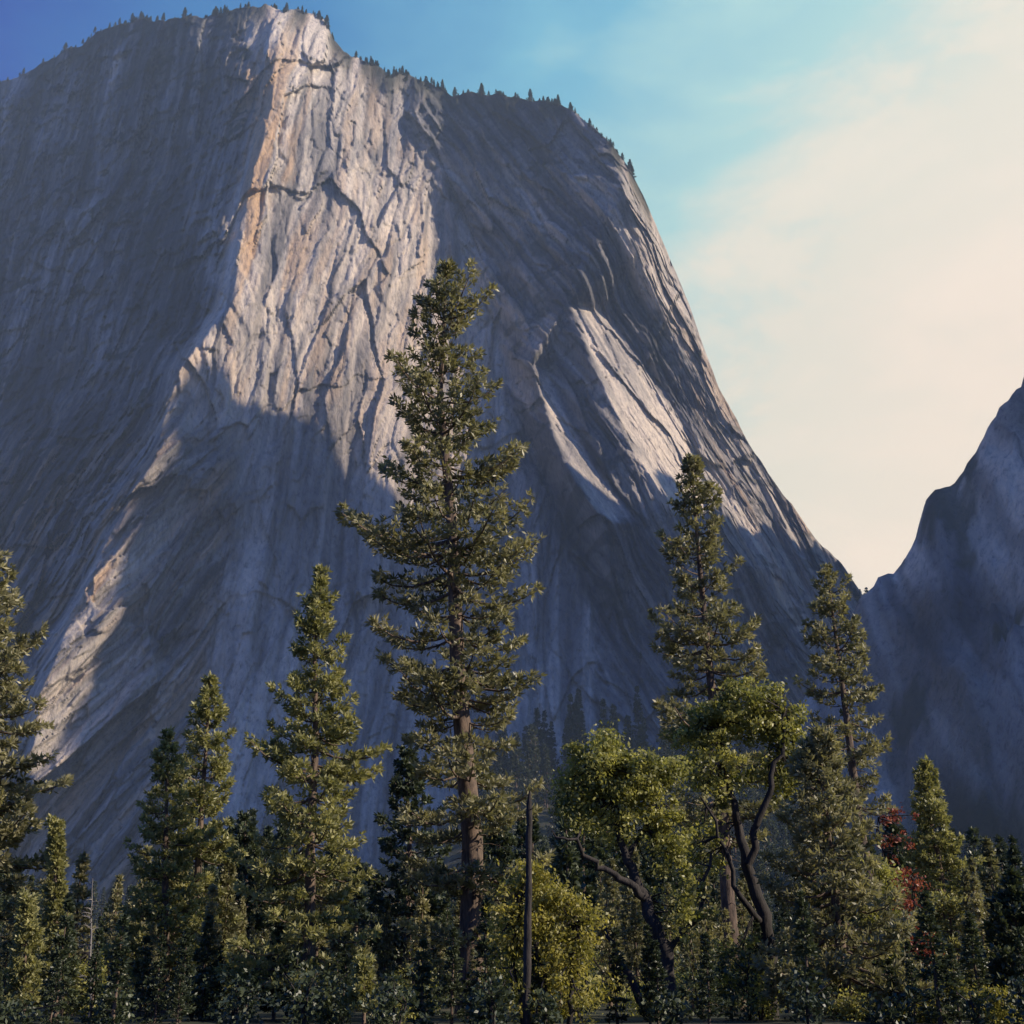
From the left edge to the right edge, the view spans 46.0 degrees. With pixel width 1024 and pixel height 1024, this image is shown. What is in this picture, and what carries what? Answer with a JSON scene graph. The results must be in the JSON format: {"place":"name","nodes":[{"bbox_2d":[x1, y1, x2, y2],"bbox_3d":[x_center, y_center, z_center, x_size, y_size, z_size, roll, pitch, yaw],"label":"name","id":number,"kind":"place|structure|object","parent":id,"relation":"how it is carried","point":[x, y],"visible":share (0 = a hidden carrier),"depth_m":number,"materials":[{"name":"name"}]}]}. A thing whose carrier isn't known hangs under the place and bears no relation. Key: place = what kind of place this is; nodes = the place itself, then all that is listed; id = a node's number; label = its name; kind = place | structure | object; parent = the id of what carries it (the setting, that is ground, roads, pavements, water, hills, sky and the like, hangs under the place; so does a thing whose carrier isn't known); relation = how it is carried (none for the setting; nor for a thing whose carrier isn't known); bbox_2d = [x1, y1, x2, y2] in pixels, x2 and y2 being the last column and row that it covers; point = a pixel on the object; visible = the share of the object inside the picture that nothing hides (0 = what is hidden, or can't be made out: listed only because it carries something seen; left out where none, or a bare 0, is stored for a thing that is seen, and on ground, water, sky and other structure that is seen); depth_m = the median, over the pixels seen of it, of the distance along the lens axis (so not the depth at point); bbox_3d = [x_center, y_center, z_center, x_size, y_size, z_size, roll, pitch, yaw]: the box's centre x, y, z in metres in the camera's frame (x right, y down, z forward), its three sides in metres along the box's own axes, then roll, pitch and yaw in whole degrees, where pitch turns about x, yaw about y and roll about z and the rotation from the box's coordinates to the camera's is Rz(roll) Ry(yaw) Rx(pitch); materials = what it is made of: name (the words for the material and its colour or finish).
{"place":"outdoors","nodes":[
{"label":"outdoors","id":0,"kind":"place"},
{"bbox_2d":[0,4,861,927],"bbox_3d":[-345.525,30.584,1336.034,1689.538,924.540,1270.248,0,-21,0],"label":"granite cliff","id":1,"kind":"structure","parent":0,"point":[348,202],"depth_m":916.63,"materials":[{"name":"grey stone"}]},
{"bbox_2d":[0,2,868,732],"bbox_3d":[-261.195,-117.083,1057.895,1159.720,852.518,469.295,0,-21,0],"label":"ridge trees","id":2,"kind":"object","parent":1,"relation":"on","point":[434,84],"visible":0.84,"depth_m":1125.50,"materials":[{"name":"green plant"}]},
{"bbox_2d":[1,740,1022,1023],"bbox_3d":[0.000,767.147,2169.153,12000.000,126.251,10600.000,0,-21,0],"label":"ground","id":3,"kind":"structure","parent":0,"point":[451,860],"depth_m":55.51,"materials":[{"name":"green plant"}]},
{"bbox_2d":[1,887,47,1014],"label":"white fir","id":4,"kind":"object","parent":3,"relation":"on","point":[26,926],"visible":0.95,"depth_m":46.82,"materials":[{"name":"plant"}]},
{"bbox_2d":[0,549,74,937],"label":"ponderosa pine","id":5,"kind":"object","parent":3,"relation":"on","point":[13,833],"visible":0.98,"depth_m":57.65,"materials":[{"name":"green plant"}]},
{"bbox_2d":[34,813,79,1013],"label":"white fir","id":6,"kind":"object","parent":3,"relation":"on","point":[56,857],"visible":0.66,"depth_m":51.56,"materials":[{"name":"plant"}]},
{"bbox_2d":[79,843,84,1010],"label":"dead tree","id":7,"kind":"object","parent":3,"relation":"on","point":[81,933],"visible":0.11,"depth_m":62.24,"materials":[{"name":"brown wood"}]},
{"bbox_2d":[39,950,130,1023],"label":"tree","id":8,"kind":"object","parent":3,"relation":"on","point":[84,961],"visible":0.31,"depth_m":48.24,"materials":[{"name":"green plant"}]},
{"bbox_2d":[78,878,101,1016],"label":"dead tree","id":9,"kind":"object","parent":3,"relation":"on","point":[90,927],"visible":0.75,"depth_m":47.19,"materials":[{"name":"grey wood"}]},
{"bbox_2d":[95,726,228,1012],"bbox_3d":[-17.825,18.639,63.539,6.332,14.959,6.034,-14,-25,32],"label":"ponderosa pine","id":10,"kind":"object","parent":3,"relation":"on","point":[154,832],"visible":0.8,"depth_m":63.11,"materials":[{"name":"green plant"}]},
{"bbox_2d":[121,670,248,989],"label":"ponderosa pine","id":11,"kind":"object","parent":3,"relation":"on","point":[203,794],"visible":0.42,"depth_m":68.77,"materials":[{"name":"green plant"}]},
{"bbox_2d":[219,810,273,995],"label":"white fir","id":12,"kind":"object","parent":3,"relation":"on","point":[246,836],"visible":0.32,"depth_m":86.16,"materials":[{"name":"plant"}]},
{"bbox_2d":[214,563,393,1021],"bbox_3d":[-8.852,11.883,53.260,7.170,20.235,6.832,0,-21,0],"label":"ponderosa pine","id":13,"kind":"object","parent":3,"relation":"on","point":[311,868],"visible":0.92,"depth_m":52.09,"materials":[{"name":"green plant"}]},
{"bbox_2d":[337,951,380,1023],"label":"white fir","id":14,"kind":"object","parent":3,"relation":"on","point":[365,974],"visible":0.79,"depth_m":40.74,"materials":[{"name":"plant"}]},
{"bbox_2d":[353,731,452,993],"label":"white fir","id":15,"kind":"object","parent":3,"relation":"on","point":[407,788],"visible":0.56,"depth_m":81.30,"materials":[{"name":"plant"}]},
{"bbox_2d":[335,257,555,1013],"bbox_3d":[-3.618,4.274,62.581,11.603,40.778,10.607,0,-21,0],"label":"ponderosa pine","id":16,"kind":"object","parent":3,"relation":"on","point":[472,877],"visible":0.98,"depth_m":61.13,"materials":[{"name":"green plant"}]},
{"bbox_2d":[441,802,522,969],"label":"white fir","id":17,"kind":"object","parent":3,"relation":"on","point":[500,853],"visible":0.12,"depth_m":91.25,"materials":[{"name":"plant"}]},
{"bbox_2d":[0,916,1022,1023],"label":"understory thicket","id":18,"kind":"object","parent":3,"relation":"on","point":[727,988],"visible":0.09,"depth_m":49.91,"materials":[{"name":"green plant"}]},
{"bbox_2d":[0,889,1023,1023],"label":"conifer saplings","id":19,"kind":"object","parent":3,"relation":"on","point":[68,943],"visible":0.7,"depth_m":44.46,"materials":[{"name":"green plant"}]},
{"bbox_2d":[0,686,1023,989],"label":"distant forest","id":20,"kind":"object","parent":3,"relation":"on","point":[568,862],"visible":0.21,"depth_m":234.44,"materials":[{"name":"green plant"}]},
{"bbox_2d":[0,835,1023,1020],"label":"young conifers","id":21,"kind":"object","parent":3,"relation":"on","point":[632,923],"visible":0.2,"depth_m":67.33,"materials":[{"name":"green plant"}]},
{"bbox_2d":[0,964,1023,1023],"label":"brush","id":22,"kind":"object","parent":3,"relation":"on","point":[487,1008],"visible":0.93,"depth_m":40.84,"materials":[{"name":"green plant"}]},
{"bbox_2d":[520,791,533,1023],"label":"wooden pole","id":23,"kind":"object","parent":3,"relation":"on","point":[527,954],"visible":1,"depth_m":41.61,"materials":[{"name":"brown wood"}]},
{"bbox_2d":[532,842,553,965],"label":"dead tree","id":24,"kind":"object","parent":3,"relation":"on","point":[532,861],"visible":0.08,"depth_m":48.24,"materials":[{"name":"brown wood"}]},
{"bbox_2d":[477,854,633,1023],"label":"willow tree","id":25,"kind":"object","parent":3,"relation":"on","point":[547,907],"visible":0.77,"depth_m":43.02,"materials":[{"name":"green plant"}]},
{"bbox_2d":[540,719,727,1021],"bbox_3d":[4.786,14.284,48.201,7.319,11.892,4.023,0,-21,0],"label":"oak tree","id":26,"kind":"object","parent":3,"relation":"on","point":[621,772],"visible":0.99,"depth_m":48.45,"materials":[{"name":"green plant"}]},
{"bbox_2d":[382,940,1023,1023],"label":"deciduous shrubs","id":27,"kind":"object","parent":3,"relation":"on","point":[853,1016],"visible":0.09,"depth_m":48.37,"materials":[{"name":"green plant"}]},
{"bbox_2d":[646,451,787,1010],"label":"ponderosa pine","id":28,"kind":"object","parent":3,"relation":"on","point":[706,654],"visible":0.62,"depth_m":69.31,"materials":[{"name":"green plant"}]},
{"bbox_2d":[659,675,818,1018],"bbox_3d":[10.129,14.333,52.470,7.062,14.688,4.451,0,-21,0],"label":"oak tree","id":29,"kind":"object","parent":3,"relation":"on","point":[770,723],"visible":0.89,"depth_m":53.09,"materials":[{"name":"green plant"}]},
{"bbox_2d":[791,562,898,880],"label":"ponderosa pine","id":30,"kind":"object","parent":3,"relation":"on","point":[856,758],"visible":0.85,"depth_m":74.89,"materials":[{"name":"green plant"}]},
{"bbox_2d":[748,722,958,1020],"bbox_3d":[13.055,14.329,48.273,7.468,11.824,7.576,0,-21,0],"label":"white fir","id":31,"kind":"object","parent":3,"relation":"on","point":[817,754],"visible":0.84,"depth_m":47.26,"materials":[{"name":"plant"}]},
{"bbox_2d":[848,855,916,1020],"bbox_3d":[15.246,18.021,50.845,3.673,7.035,3.398,0,-21,0],"label":"willow tree","id":32,"kind":"object","parent":3,"relation":"on","point":[885,873],"visible":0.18,"depth_m":51.24,"materials":[{"name":"green plant"}]},
{"bbox_2d":[876,802,944,1017],"bbox_3d":[17.766,18.127,55.046,3.310,9.714,3.497,-8,-23,21],"label":"maple tree","id":33,"kind":"object","parent":3,"relation":"on","point":[913,882],"visible":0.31,"depth_m":55.72,"materials":[{"name":"red plant"}]},
{"bbox_2d":[895,753,986,981],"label":"white fir","id":34,"kind":"object","parent":3,"relation":"on","point":[948,906],"visible":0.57,"depth_m":72.95,"materials":[{"name":"plant"}]},
{"bbox_2d":[887,973,1022,1023],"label":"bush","id":35,"kind":"object","parent":3,"relation":"on","point":[997,1003],"visible":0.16,"depth_m":44.20,"materials":[{"name":"green plant"}]},
{"bbox_2d":[958,866,1023,1022],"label":"white fir","id":36,"kind":"object","parent":3,"relation":"on","point":[1007,902],"visible":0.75,"depth_m":48.87,"materials":[{"name":"plant"}]},
{"bbox_2d":[0,0,1023,593],"label":"sky","id":37,"kind":"structure","parent":0,"point":[832,190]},
{"bbox_2d":[762,378,1023,874],"bbox_3d":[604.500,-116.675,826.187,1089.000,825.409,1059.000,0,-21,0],"label":"granite cliff","id":38,"kind":"structure","parent":0,"point":[940,610],"depth_m":615.39,"materials":[{"name":"grey stone"}]}
]}

